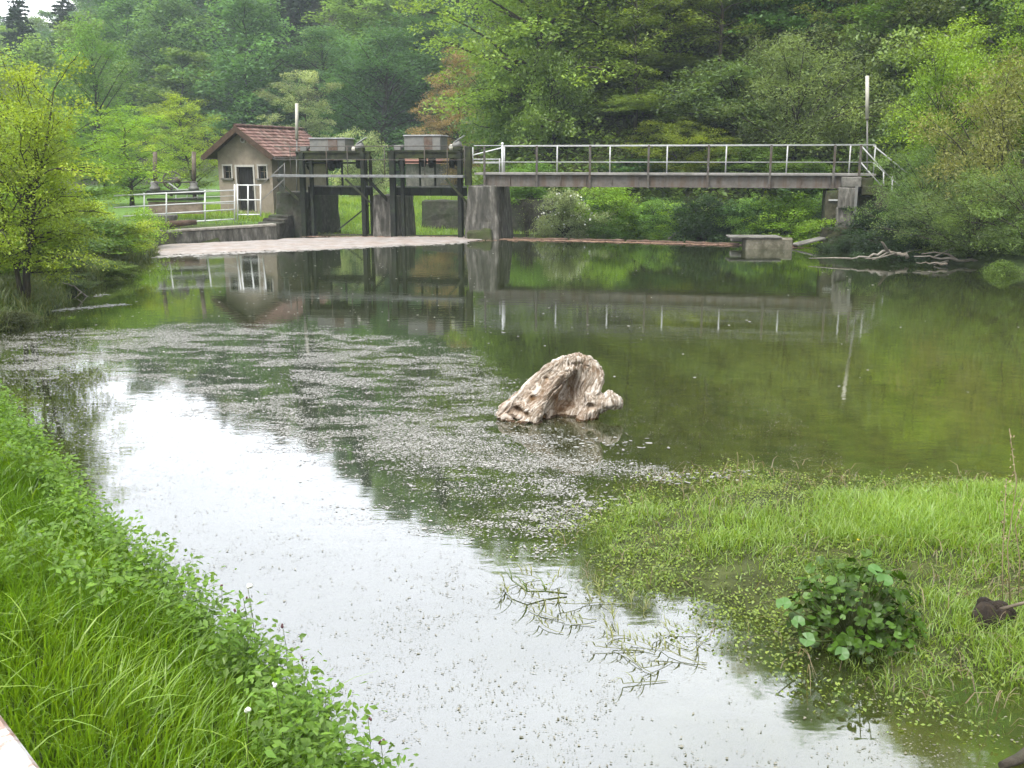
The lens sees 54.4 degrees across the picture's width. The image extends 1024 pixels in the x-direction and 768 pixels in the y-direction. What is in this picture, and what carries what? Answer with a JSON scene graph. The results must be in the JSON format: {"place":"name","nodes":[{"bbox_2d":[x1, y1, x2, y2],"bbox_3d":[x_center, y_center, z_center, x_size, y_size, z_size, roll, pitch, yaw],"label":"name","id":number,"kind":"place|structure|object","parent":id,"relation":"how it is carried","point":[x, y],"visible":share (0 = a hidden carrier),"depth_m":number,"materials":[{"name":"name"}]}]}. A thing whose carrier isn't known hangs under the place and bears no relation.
{"place":"outdoors","nodes":[
{"label":"outdoors","id":0,"kind":"place"},
{"bbox_2d":[0,0,85,24],"label":"sky","id":1,"kind":"structure","parent":0,"point":[37,5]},
{"bbox_2d":[0,0,1023,767],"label":"ground","id":2,"kind":"structure","parent":0,"point":[894,416],"depth_m":9.04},
{"bbox_2d":[0,715,38,767],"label":"guard rail","id":3,"kind":"object","parent":2,"relation":"on","point":[14,753],"depth_m":1.55,"materials":[{"name":"white paint"}]},
{"bbox_2d":[0,0,43,113],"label":"conifer tree","id":4,"kind":"object","parent":2,"relation":"on","point":[15,16],"visible":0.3,"depth_m":114.18,"materials":[{"name":"green plant"}]},
{"bbox_2d":[0,33,89,148],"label":"broadleaf tree","id":5,"kind":"object","parent":2,"relation":"on","point":[44,56],"visible":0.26,"depth_m":104.45,"materials":[{"name":"green plant"}]},
{"bbox_2d":[0,48,121,300],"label":"maple tree","id":6,"kind":"object","parent":2,"relation":"on","point":[24,173],"visible":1,"depth_m":19.12,"materials":[{"name":"green plant"}]},
{"bbox_2d":[11,224,120,268],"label":"bush","id":7,"kind":"object","parent":2,"relation":"on","point":[94,247],"visible":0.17,"depth_m":23.68,"materials":[{"name":"green plant"}]},
{"bbox_2d":[43,0,92,101],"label":"conifer tree","id":8,"kind":"object","parent":2,"relation":"on","point":[60,11],"visible":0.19,"depth_m":120.67,"materials":[{"name":"green plant"}]},
{"bbox_2d":[0,219,162,331],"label":"shore grass","id":9,"kind":"structure","parent":2,"relation":"on","point":[8,289],"depth_m":21.36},
{"bbox_2d":[0,104,188,214],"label":"broadleaf tree","id":10,"kind":"object","parent":2,"relation":"on","point":[99,193],"visible":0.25,"depth_m":35.54,"materials":[{"name":"green plant"}]},
{"bbox_2d":[35,214,153,253],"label":"bush","id":11,"kind":"object","parent":2,"relation":"on","point":[117,226],"visible":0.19,"depth_m":27.31,"materials":[{"name":"green plant"}]},
{"bbox_2d":[35,9,168,189],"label":"broadleaf tree","id":12,"kind":"object","parent":2,"relation":"on","point":[95,73],"visible":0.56,"depth_m":70.33,"materials":[{"name":"green plant"}]},
{"bbox_2d":[40,184,163,253],"bbox_3d":[-11.911,-4.627,28.126,3.875,2.049,2.714,-1,13,-5],"label":"shrub","id":13,"kind":"object","parent":2,"relation":"on","point":[133,231],"visible":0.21,"depth_m":28.20,"materials":[{"name":"green plant"}]},
{"bbox_2d":[49,18,169,146],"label":"broadleaf tree","id":14,"kind":"object","parent":2,"relation":"on","point":[72,39],"visible":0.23,"depth_m":103.81,"materials":[{"name":"green plant"}]},
{"bbox_2d":[86,259,143,280],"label":"bush","id":15,"kind":"object","parent":2,"relation":"on","point":[112,271],"visible":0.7,"depth_m":25.51,"materials":[{"name":"green plant"}]},
{"bbox_2d":[70,0,165,102],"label":"broadleaf tree","id":16,"kind":"object","parent":2,"relation":"on","point":[117,28],"visible":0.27,"depth_m":115.78,"materials":[{"name":"green plant"}]},
{"bbox_2d":[72,105,200,205],"bbox_3d":[-19.416,-11.586,50.897,5.473,5.188,7.849,-10,16,-38],"label":"broadleaf tree","id":17,"kind":"object","parent":2,"relation":"on","point":[144,154],"visible":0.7,"depth_m":50.37,"materials":[{"name":"green plant"}]},
{"bbox_2d":[121,206,181,243],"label":"bush","id":18,"kind":"object","parent":2,"relation":"on","point":[142,213],"visible":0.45,"depth_m":33.92,"materials":[{"name":"green plant"}]},
{"bbox_2d":[113,0,215,98],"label":"broadleaf tree","id":19,"kind":"object","parent":2,"relation":"on","point":[162,24],"visible":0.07,"depth_m":112.42,"materials":[{"name":"green plant"}]},
{"bbox_2d":[113,0,222,126],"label":"broadleaf tree","id":20,"kind":"object","parent":2,"relation":"on","point":[175,12],"visible":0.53,"depth_m":104.81,"materials":[{"name":"green plant"}]},
{"bbox_2d":[102,46,239,160],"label":"broadleaf tree","id":21,"kind":"object","parent":2,"relation":"on","point":[181,57],"visible":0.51,"depth_m":99.37,"materials":[{"name":"green plant"}]},
{"bbox_2d":[122,90,226,196],"bbox_3d":[-20.010,-14.488,60.558,7.589,6.562,4.358,0,13,2],"label":"broadleaf tree","id":22,"kind":"object","parent":2,"relation":"on","point":[182,125],"visible":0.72,"depth_m":60.24,"materials":[{"name":"green plant"}]},
{"bbox_2d":[146,152,203,213],"bbox_3d":[-13.498,-8.028,39.748,2.226,2.441,0.520,0,13,0],"label":"rack winch","id":23,"kind":"object","parent":2,"relation":"on","point":[154,187],"visible":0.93,"depth_m":39.78,"materials":[{"name":"metal"}]},
{"bbox_2d":[114,184,235,221],"bbox_3d":[-12.592,-6.748,37.416,4.640,1.416,0.158,-10,16,-37],"label":"terrace railing","id":24,"kind":"object","parent":2,"relation":"on","point":[166,204],"visible":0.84,"depth_m":37.68,"materials":[{"name":"metal"}]},
{"bbox_2d":[0,389,381,767],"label":"bank grass","id":25,"kind":"structure","parent":2,"relation":"on","point":[39,585],"depth_m":4.85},
{"bbox_2d":[0,379,418,767],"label":"bank herbs","id":26,"kind":"object","parent":2,"relation":"on","point":[329,728],"visible":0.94,"depth_m":5.71,"materials":[{"name":"green plant"}]},
{"bbox_2d":[153,223,276,243],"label":"canal wall","id":27,"kind":"structure","parent":2,"relation":"on","point":[266,231],"depth_m":37.17,"materials":[{"name":"concrete"}]},
{"bbox_2d":[186,0,267,76],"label":"broadleaf tree","id":28,"kind":"object","parent":2,"relation":"on","point":[242,48],"visible":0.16,"depth_m":110.13,"materials":[{"name":"green plant"}]},
{"bbox_2d":[170,0,304,138],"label":"broadleaf tree","id":29,"kind":"object","parent":2,"relation":"on","point":[247,83],"visible":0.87,"depth_m":96.22,"materials":[{"name":"green plant"}]},
{"bbox_2d":[200,124,325,214],"bbox_3d":[-10.807,-9.452,45.055,3.742,4.360,5.422,5,13,19],"label":"hut","id":30,"kind":"object","parent":2,"relation":"on","point":[246,154],"visible":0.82,"depth_m":43.15,"materials":[{"name":"paint"}]},
{"bbox_2d":[239,167,254,210],"bbox_3d":[-11.504,-8.483,43.298,0.772,1.858,0.080,5,13,19],"label":"door","id":31,"kind":"structure","parent":30,"relation":"in","point":[245,173],"depth_m":43.29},
{"bbox_2d":[261,0,327,66],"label":"conifer tree","id":32,"kind":"object","parent":2,"relation":"on","point":[292,11],"visible":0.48,"depth_m":113.58,"materials":[{"name":"green plant"}]},
{"bbox_2d":[251,70,343,137],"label":"broadleaf tree","id":33,"kind":"object","parent":2,"relation":"on","point":[313,120],"visible":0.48,"depth_m":80.61,"materials":[{"name":"green plant"}]},
{"bbox_2d":[276,190,340,234],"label":"pier","id":34,"kind":"structure","parent":2,"relation":"on","point":[326,213],"depth_m":40.92,"materials":[{"name":"concrete"}]},
{"bbox_2d":[290,137,374,235],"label":"sluice gate","id":35,"kind":"structure","parent":34,"relation":"on","point":[365,189],"depth_m":39.61,"materials":[{"name":"metal"}]},
{"bbox_2d":[112,193,535,234],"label":"meadow grass","id":36,"kind":"structure","parent":2,"relation":"on","point":[342,200],"depth_m":45.50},
{"bbox_2d":[258,22,394,132],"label":"broadleaf tree","id":37,"kind":"object","parent":2,"relation":"on","point":[317,44],"visible":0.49,"depth_m":98.54,"materials":[{"name":"green plant"}]},
{"bbox_2d":[299,0,418,78],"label":"broadleaf tree","id":38,"kind":"object","parent":2,"relation":"on","point":[354,22],"visible":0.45,"depth_m":102.78,"materials":[{"name":"green plant"}]},
{"bbox_2d":[328,127,397,197],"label":"bush","id":39,"kind":"object","parent":2,"relation":"on","point":[352,170],"visible":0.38,"depth_m":60.54,"materials":[{"name":"green plant"}]},
{"bbox_2d":[290,19,448,181],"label":"broadleaf tree","id":40,"kind":"object","parent":2,"relation":"on","point":[386,114],"visible":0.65,"depth_m":91.25,"materials":[{"name":"green plant"}]},
{"bbox_2d":[317,233,464,236],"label":"weir sill","id":41,"kind":"structure","parent":2,"relation":"on","point":[398,235],"depth_m":40.10,"materials":[{"name":"concrete"}]},
{"bbox_2d":[382,135,466,237],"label":"sluice gate","id":42,"kind":"structure","parent":41,"relation":"on","point":[435,147],"depth_m":38.78,"materials":[{"name":"metal"}]},
{"bbox_2d":[372,194,415,236],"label":"pier","id":43,"kind":"structure","parent":2,"relation":"on","point":[381,215],"depth_m":39.69,"materials":[{"name":"concrete"}]},
{"bbox_2d":[355,0,488,93],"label":"broadleaf tree","id":44,"kind":"object","parent":2,"relation":"on","point":[412,22],"visible":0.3,"depth_m":98.37,"materials":[{"name":"green plant"}]},
{"bbox_2d":[405,160,463,187],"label":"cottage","id":45,"kind":"structure","parent":2,"relation":"on","point":[412,168],"depth_m":72.42,"materials":[{"name":"concrete"}]},
{"bbox_2d":[407,46,487,184],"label":"broadleaf tree","id":46,"kind":"object","parent":2,"relation":"on","point":[439,124],"visible":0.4,"depth_m":69.44,"materials":[{"name":"green plant"}]},
{"bbox_2d":[417,20,492,166],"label":"broadleaf tree","id":47,"kind":"object","parent":2,"relation":"on","point":[457,31],"visible":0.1,"depth_m":93.31,"materials":[{"name":"green plant"}]},
{"bbox_2d":[465,184,513,239],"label":"pier","id":48,"kind":"structure","parent":2,"relation":"on","point":[489,214],"depth_m":38.06,"materials":[{"name":"concrete"}]},
{"bbox_2d":[271,145,466,230],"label":"service walkway","id":49,"kind":"structure","parent":48,"relation":"on","point":[376,188],"depth_m":38.61,"materials":[{"name":"metal"}]},
{"bbox_2d":[474,144,875,188],"bbox_3d":[5.887,-8.119,37.136,14.705,1.550,1.455,3,13,12],"label":"footbridge","id":50,"kind":"object","parent":48,"relation":"on","point":[769,180],"visible":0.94,"depth_m":36.75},
{"bbox_2d":[421,198,557,233],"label":"retaining wall","id":51,"kind":"structure","parent":2,"relation":"on","point":[439,213],"depth_m":45.31,"materials":[{"name":"concrete"}]},
{"bbox_2d":[445,0,558,146],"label":"broadleaf tree","id":52,"kind":"object","parent":2,"relation":"on","point":[484,64],"visible":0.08,"depth_m":55.15,"materials":[{"name":"green plant"}]},
{"bbox_2d":[447,23,602,156],"bbox_3d":[1.172,-15.059,52.436,9.048,7.272,6.401,-5,14,-20],"label":"broadleaf tree","id":53,"kind":"object","parent":2,"relation":"on","point":[495,134],"visible":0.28,"depth_m":51.30,"materials":[{"name":"green plant"}]},
{"bbox_2d":[390,0,683,159],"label":"broadleaf tree","id":54,"kind":"object","parent":2,"relation":"on","point":[503,86],"visible":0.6,"depth_m":47.64,"materials":[{"name":"green plant"}]},
{"bbox_2d":[505,161,570,203],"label":"bush","id":55,"kind":"object","parent":2,"relation":"on","point":[521,192],"visible":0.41,"depth_m":44.77,"materials":[{"name":"green plant"}]},
{"bbox_2d":[504,40,602,157],"bbox_3d":[1.767,-13.504,47.366,5.119,5.377,6.443,3,13,12],"label":"broadleaf tree","id":56,"kind":"object","parent":2,"relation":"on","point":[546,128],"visible":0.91,"depth_m":46.30,"materials":[{"name":"green plant"}]},
{"bbox_2d":[499,1,623,102],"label":"broadleaf tree","id":57,"kind":"object","parent":2,"relation":"on","point":[535,43],"visible":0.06,"depth_m":51.00,"materials":[{"name":"green plant"}]},
{"bbox_2d":[525,187,617,236],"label":"bush","id":58,"kind":"object","parent":2,"relation":"on","point":[564,211],"visible":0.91,"depth_m":40.12,"materials":[{"name":"green plant"}]},
{"bbox_2d":[565,211,641,236],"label":"bush","id":59,"kind":"object","parent":2,"relation":"on","point":[599,231],"visible":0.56,"depth_m":40.18,"materials":[{"name":"green plant"}]},
{"bbox_2d":[515,0,705,89],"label":"broadleaf tree","id":60,"kind":"object","parent":2,"relation":"on","point":[607,28],"visible":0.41,"depth_m":47.74,"materials":[{"name":"green plant"}]},
{"bbox_2d":[572,187,680,236],"bbox_3d":[4.729,-7.254,41.535,5.490,2.797,3.684,-3,13,-14],"label":"bush","id":61,"kind":"object","parent":2,"relation":"on","point":[613,200],"visible":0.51,"depth_m":40.96,"materials":[{"name":"green plant"}]},
{"bbox_2d":[572,82,688,116],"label":"bush","id":62,"kind":"object","parent":2,"relation":"on","point":[642,104],"visible":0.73,"depth_m":46.51,"materials":[{"name":"green plant"}]},
{"bbox_2d":[582,0,697,142],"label":"broadleaf tree","id":63,"kind":"object","parent":2,"relation":"on","point":[635,49],"visible":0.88,"depth_m":46.12,"materials":[{"name":"green plant"}]},
{"bbox_2d":[615,198,696,237],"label":"bush","id":64,"kind":"object","parent":2,"relation":"on","point":[655,219],"visible":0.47,"depth_m":40.45,"materials":[{"name":"green plant"}]},
{"bbox_2d":[596,53,735,72],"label":"bush","id":65,"kind":"object","parent":2,"relation":"on","point":[687,60],"visible":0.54,"depth_m":48.10,"materials":[{"name":"green plant"}]},
{"bbox_2d":[621,0,727,71],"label":"broadleaf tree","id":66,"kind":"object","parent":2,"relation":"on","point":[669,14],"visible":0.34,"depth_m":48.95,"materials":[{"name":"green plant"}]},
{"bbox_2d":[621,116,748,172],"bbox_3d":[7.484,-10.470,44.217,5.163,2.852,6.568,-11,17,-40],"label":"bush","id":67,"kind":"object","parent":2,"relation":"on","point":[686,138],"visible":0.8,"depth_m":43.77,"materials":[{"name":"green plant"}]},
{"bbox_2d":[664,192,741,241],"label":"bush","id":68,"kind":"object","parent":2,"relation":"on","point":[696,226],"visible":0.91,"depth_m":38.25,"materials":[{"name":"green plant"}]},
{"bbox_2d":[643,0,787,97],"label":"broadleaf tree","id":69,"kind":"object","parent":2,"relation":"on","point":[712,40],"visible":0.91,"depth_m":46.54,"materials":[{"name":"green plant"}]},
{"bbox_2d":[709,192,775,239],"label":"bush","id":70,"kind":"object","parent":2,"relation":"on","point":[741,230],"visible":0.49,"depth_m":38.52,"materials":[{"name":"green plant"}]},
{"bbox_2d":[463,0,1023,222],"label":"slope undergrowth","id":71,"kind":"object","parent":2,"relation":"on","point":[478,179],"visible":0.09,"depth_m":46.77,"materials":[{"name":"green plant"}]},
{"bbox_2d":[649,51,854,131],"bbox_3d":[10.875,-12.990,44.652,9.356,3.811,7.434,3,13,12],"label":"bush","id":72,"kind":"object","parent":2,"relation":"on","point":[691,96],"visible":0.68,"depth_m":43.77,"materials":[{"name":"green plant"}]},
{"bbox_2d":[726,235,792,248],"bbox_3d":[8.595,-4.681,34.557,2.284,0.938,1.122,0,13,0],"label":"outlet chamber","id":73,"kind":"object","parent":2,"relation":"on","point":[763,242],"visible":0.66,"depth_m":34.04,"materials":[{"name":"concrete"}]},
{"bbox_2d":[699,135,842,172],"bbox_3d":[10.685,-9.585,42.478,5.010,2.056,7.153,-3,13,-14],"label":"bush","id":74,"kind":"object","parent":2,"relation":"on","point":[752,167],"visible":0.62,"depth_m":42.03,"materials":[{"name":"green plant"}]},
{"bbox_2d":[550,453,1023,733],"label":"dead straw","id":75,"kind":"object","parent":2,"relation":"on","point":[842,479],"visible":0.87,"depth_m":7.44,"materials":[{"name":"plant"}]},
{"bbox_2d":[739,191,837,245],"bbox_3d":[10.453,-6.236,36.836,3.269,2.494,4.668,-3,13,-11],"label":"bush","id":76,"kind":"object","parent":2,"relation":"on","point":[805,230],"visible":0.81,"depth_m":36.66,"materials":[{"name":"green plant"}]},
{"bbox_2d":[707,19,907,160],"bbox_3d":[12.230,-12.456,42.461,7.700,5.912,11.420,-7,14,-28],"label":"willow tree","id":77,"kind":"object","parent":2,"relation":"on","point":[806,133],"visible":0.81,"depth_m":41.50,"materials":[{"name":"green plant"}]},
{"bbox_2d":[718,0,903,40],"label":"bush","id":78,"kind":"object","parent":2,"relation":"on","point":[791,19],"visible":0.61,"depth_m":46.00,"materials":[{"name":"green plant"}]},
{"bbox_2d":[765,156,886,206],"bbox_3d":[12.698,-8.313,41.166,5.882,2.157,3.948,8,15,33],"label":"bush","id":79,"kind":"object","parent":2,"relation":"on","point":[812,192],"visible":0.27,"depth_m":40.94,"materials":[{"name":"green plant"}]},
{"bbox_2d":[790,0,895,82],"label":"broadleaf tree","id":80,"kind":"object","parent":2,"relation":"on","point":[850,20],"visible":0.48,"depth_m":44.48,"materials":[{"name":"green plant"}]},
{"bbox_2d":[776,548,927,663],"bbox_3d":[2.135,1.356,6.293,0.993,0.645,0.918,0,13,0],"label":"marsh plant","id":81,"kind":"object","parent":2,"relation":"on","point":[870,620],"visible":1,"depth_m":6.18,"materials":[{"name":"green plant"}]},
{"bbox_2d":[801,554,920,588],"bbox_3d":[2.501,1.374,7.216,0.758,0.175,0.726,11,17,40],"label":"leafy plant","id":82,"kind":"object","parent":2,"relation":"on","point":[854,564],"visible":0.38,"depth_m":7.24,"materials":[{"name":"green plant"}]},
{"bbox_2d":[818,177,906,245],"bbox_3d":[12.631,-6.030,35.931,3.069,2.860,2.533,3,13,12],"label":"abutment","id":83,"kind":"object","parent":2,"relation":"on","point":[834,201],"visible":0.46,"depth_m":35.22,"materials":[{"name":"concrete"}]},
{"bbox_2d":[819,203,923,234],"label":"bush","id":84,"kind":"object","parent":2,"relation":"on","point":[861,225],"visible":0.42,"depth_m":33.60,"materials":[{"name":"green plant"}]},
{"bbox_2d":[847,214,947,262],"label":"bush","id":85,"kind":"object","parent":2,"relation":"on","point":[892,244],"visible":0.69,"depth_m":30.74,"materials":[{"name":"green plant"}]},
{"bbox_2d":[829,0,988,123],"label":"bush","id":86,"kind":"object","parent":2,"relation":"on","point":[892,71],"visible":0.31,"depth_m":41.33,"materials":[{"name":"green plant"}]},
{"bbox_2d":[826,0,996,51],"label":"broadleaf tree","id":87,"kind":"object","parent":2,"relation":"on","point":[886,11],"visible":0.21,"depth_m":41.84,"materials":[{"name":"green plant"}]},
{"bbox_2d":[841,143,999,240],"bbox_3d":[13.608,-6.051,31.711,5.617,3.169,3.500,2,13,7],"label":"willow tree","id":88,"kind":"object","parent":2,"relation":"on","point":[905,188],"visible":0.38,"depth_m":31.59,"materials":[{"name":"green plant"}]},
{"bbox_2d":[830,60,1022,185],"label":"bush","id":89,"kind":"object","parent":2,"relation":"on","point":[873,141],"visible":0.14,"depth_m":38.98,"materials":[{"name":"green plant"}]},
{"bbox_2d":[860,0,1007,73],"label":"bush","id":90,"kind":"object","parent":2,"relation":"on","point":[920,3],"visible":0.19,"depth_m":40.58,"materials":[{"name":"green plant"}]},
{"bbox_2d":[865,161,1023,260],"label":"willow tree","id":91,"kind":"object","parent":2,"relation":"on","point":[968,251],"visible":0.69,"depth_m":28.85,"materials":[{"name":"green plant"}]},
{"bbox_2d":[872,25,1023,206],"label":"maple tree","id":92,"kind":"object","parent":2,"relation":"on","point":[941,80],"visible":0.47,"depth_m":33.27,"materials":[{"name":"green plant"}]},
{"bbox_2d":[897,0,1023,87],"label":"tree","id":93,"kind":"object","parent":2,"relation":"on","point":[992,26],"visible":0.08,"depth_m":38.71,"materials":[{"name":"green plant"}]},
{"bbox_2d":[902,41,1023,232],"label":"willow tree","id":94,"kind":"object","parent":2,"relation":"on","point":[993,153],"visible":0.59,"depth_m":30.16,"materials":[{"name":"green plant"}]},
{"bbox_2d":[925,149,1023,255],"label":"willow tree","id":95,"kind":"object","parent":2,"relation":"on","point":[1015,240],"visible":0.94,"depth_m":27.37,"materials":[{"name":"green plant"}]},
{"bbox_2d":[931,0,1023,168],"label":"maple tree","id":96,"kind":"object","parent":2,"relation":"on","point":[1013,41],"visible":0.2,"depth_m":35.74,"materials":[{"name":"green plant"}]},
{"bbox_2d":[949,0,1023,53],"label":"bush","id":97,"kind":"object","parent":2,"relation":"on","point":[1002,14],"visible":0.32,"depth_m":39.19,"materials":[{"name":"green plant"}]},
{"bbox_2d":[971,597,1023,630],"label":"root lump","id":98,"kind":"object","parent":2,"relation":"on","point":[984,605],"visible":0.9,"depth_m":6.41,"materials":[{"name":"brown wood"}]},
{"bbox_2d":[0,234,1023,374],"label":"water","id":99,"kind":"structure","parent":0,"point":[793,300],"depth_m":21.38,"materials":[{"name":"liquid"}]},
{"bbox_2d":[157,237,481,254],"bbox_3d":[-7.041,-5.183,36.505,12.048,0.043,5.249,-7,14,-28],"label":"gravel bank","id":100,"kind":"object","parent":99,"relation":"on","point":[290,244],"visible":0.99,"depth_m":35.58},
{"bbox_2d":[0,322,721,562],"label":"floating scum","id":101,"kind":"object","parent":99,"relation":"on","point":[376,421],"visible":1,"depth_m":11.97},
{"bbox_2d":[0,255,755,514],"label":"scum streaks","id":102,"kind":"object","parent":99,"relation":"on","point":[554,507],"visible":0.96,"depth_m":10.64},
{"bbox_2d":[5,370,1022,767],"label":"floating specks","id":103,"kind":"object","parent":99,"relation":"on","point":[511,592],"visible":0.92,"depth_m":6.93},
{"bbox_2d":[495,352,622,429],"bbox_3d":[0.565,0.080,11.777,1.515,0.875,0.544,-2,13,-11],"label":"driftwood stump","id":104,"kind":"object","parent":99,"relation":"in","point":[563,389],"visible":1,"depth_m":11.79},
{"bbox_2d":[493,563,710,683],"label":"trailing water grass","id":105,"kind":"structure","parent":99,"relation":"on","point":[612,613],"depth_m":6.50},
{"bbox_2d":[510,455,1023,758],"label":"water starwort","id":106,"kind":"object","parent":99,"relation":"on","point":[752,489],"visible":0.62,"depth_m":7.37,"materials":[{"name":"green plant"}]},
{"bbox_2d":[524,462,1023,755],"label":"spit grass","id":107,"kind":"structure","parent":0,"point":[931,517],"depth_m":7.76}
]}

